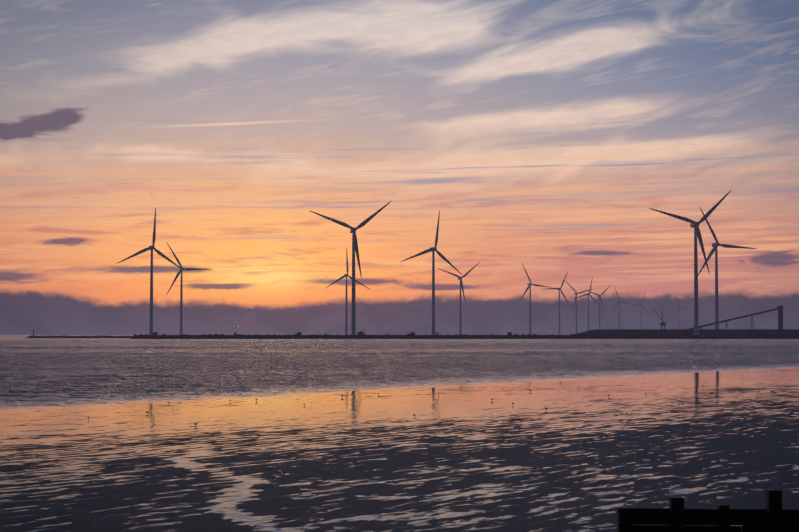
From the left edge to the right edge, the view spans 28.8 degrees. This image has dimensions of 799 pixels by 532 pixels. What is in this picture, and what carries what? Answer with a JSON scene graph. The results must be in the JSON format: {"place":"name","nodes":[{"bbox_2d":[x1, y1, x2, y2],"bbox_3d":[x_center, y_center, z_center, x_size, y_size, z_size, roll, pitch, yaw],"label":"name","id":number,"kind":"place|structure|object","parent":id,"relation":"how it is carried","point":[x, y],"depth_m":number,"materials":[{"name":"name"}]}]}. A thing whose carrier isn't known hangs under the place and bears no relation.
{"place":"outdoors","nodes":[
{"label":"outdoors","id":0,"kind":"place"},
{"bbox_2d":[0,368,798,531],"bbox_3d":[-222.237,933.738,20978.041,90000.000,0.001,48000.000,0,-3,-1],"label":"wet tidal flat","id":1,"kind":"structure","parent":0,"point":[589,456],"depth_m":44.45,"materials":[{"name":"sand"}]},
{"bbox_2d":[617,489,798,531],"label":"timber groyne","id":2,"kind":"object","parent":1,"relation":"on","point":[677,516],"depth_m":24.25,"materials":[{"name":"brown wood"}]},
{"bbox_2d":[0,335,798,411],"bbox_3d":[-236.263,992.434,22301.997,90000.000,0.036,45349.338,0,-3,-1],"label":"sea water","id":3,"kind":"structure","parent":0,"point":[47,373],"depth_m":182.54,"materials":[{"name":"grey liquid"}]},
{"bbox_2d":[26,336,133,337],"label":"harbour mole","id":4,"kind":"object","parent":3,"relation":"in","point":[79,336],"depth_m":1692.82},
{"bbox_2d":[0,0,798,334],"label":"sky","id":5,"kind":"structure","parent":0,"point":[544,136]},
{"bbox_2d":[130,335,798,338],"bbox_3d":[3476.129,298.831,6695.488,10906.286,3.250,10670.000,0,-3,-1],"label":"harbour land","id":6,"kind":"structure","parent":0,"point":[464,337],"depth_m":1333.36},
{"bbox_2d":[116,207,184,334],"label":"wind turbine","id":7,"kind":"object","parent":6,"relation":"on","point":[151,247],"depth_m":1774.87,"materials":[{"name":"white paint"}]},
{"bbox_2d":[167,243,210,334],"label":"wind turbine","id":8,"kind":"object","parent":6,"relation":"on","point":[181,301],"depth_m":2346.75,"materials":[{"name":"white paint"}]},
{"bbox_2d":[324,247,368,334],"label":"wind turbine","id":9,"kind":"object","parent":6,"relation":"on","point":[346,311],"depth_m":2601.61,"materials":[{"name":"white paint"}]},
{"bbox_2d":[310,201,390,334],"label":"wind turbine","id":10,"kind":"object","parent":6,"relation":"on","point":[354,249],"depth_m":1475.87,"materials":[{"name":"white paint"}]},
{"bbox_2d":[30,332,796,335],"bbox_3d":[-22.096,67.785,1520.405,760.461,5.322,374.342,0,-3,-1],"label":"dike rock armour","id":11,"kind":"object","parent":6,"relation":"on","point":[508,333],"depth_m":1338.05,"materials":[{"name":"grey stone"}]},
{"bbox_2d":[401,210,461,334],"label":"wind turbine","id":12,"kind":"object","parent":6,"relation":"on","point":[432,249],"depth_m":1807.85,"materials":[{"name":"white paint"}]},
{"bbox_2d":[152,326,713,334],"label":"service cabins","id":13,"kind":"object","parent":6,"relation":"on","point":[362,333],"depth_m":1468.77,"materials":[{"name":"grey metal"}]},
{"bbox_2d":[437,262,479,334],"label":"wind turbine","id":14,"kind":"object","parent":6,"relation":"on","point":[460,311],"depth_m":2732.81,"materials":[{"name":"white paint"}]},
{"bbox_2d":[519,263,547,334],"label":"wind turbine","id":15,"kind":"object","parent":6,"relation":"on","point":[529,285],"depth_m":3064.11,"materials":[{"name":"white paint"}]},
{"bbox_2d":[546,272,570,334],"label":"wind turbine","id":16,"kind":"object","parent":6,"relation":"on","point":[559,289],"depth_m":3367.19,"materials":[{"name":"white paint"}]},
{"bbox_2d":[565,281,591,333],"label":"wind turbine","id":17,"kind":"object","parent":6,"relation":"on","point":[576,293],"depth_m":3746.32,"materials":[{"name":"white paint"}]},
{"bbox_2d":[573,276,599,329],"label":"wind turbine","id":18,"kind":"object","parent":6,"relation":"on","point":[588,294],"depth_m":3806.99,"materials":[{"name":"white paint"}]},
{"bbox_2d":[585,285,610,328],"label":"wind turbine","id":19,"kind":"object","parent":6,"relation":"on","point":[599,296],"depth_m":3979.15,"materials":[{"name":"white paint"}]},
{"bbox_2d":[611,287,630,328],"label":"wind turbine","id":20,"kind":"object","parent":6,"relation":"on","point":[619,301],"depth_m":4628.28,"materials":[{"name":"white paint"}]},
{"bbox_2d":[629,294,649,328],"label":"wind turbine","id":21,"kind":"object","parent":6,"relation":"on","point":[641,310],"depth_m":5057.06,"materials":[{"name":"white paint"}]},
{"bbox_2d":[653,309,665,328],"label":"harbour crane","id":22,"kind":"object","parent":6,"relation":"on","point":[662,323],"depth_m":1600.18,"materials":[{"name":"grey metal"}]},
{"bbox_2d":[654,300,672,328],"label":"wind turbine","id":23,"kind":"object","parent":6,"relation":"on","point":[662,306],"depth_m":5473.89,"materials":[{"name":"white paint"}]},
{"bbox_2d":[675,297,689,328],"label":"wind turbine","id":24,"kind":"object","parent":6,"relation":"on","point":[679,307],"depth_m":5688.37,"materials":[{"name":"white paint"}]},
{"bbox_2d":[573,329,798,334],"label":"embankment","id":25,"kind":"structure","parent":6,"relation":"on","point":[690,331],"depth_m":1439.50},
{"bbox_2d":[649,190,730,334],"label":"wind turbine","id":26,"kind":"object","parent":6,"relation":"on","point":[695,226],"depth_m":1400.92,"materials":[{"name":"white paint"}]},
{"bbox_2d":[698,206,756,328],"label":"wind turbine","id":27,"kind":"object","parent":6,"relation":"on","point":[715,246],"depth_m":1717.29,"materials":[{"name":"white paint"}]},
{"bbox_2d":[688,308,777,328],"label":"conveyor gallery","id":28,"kind":"object","parent":6,"relation":"on","point":[701,326],"depth_m":1521.76,"materials":[{"name":"grey metal"}]},
{"bbox_2d":[777,306,783,328],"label":"transfer tower","id":29,"kind":"structure","parent":6,"relation":"on","point":[780,317],"depth_m":1521.31,"materials":[{"name":"grey metal"}]}
]}

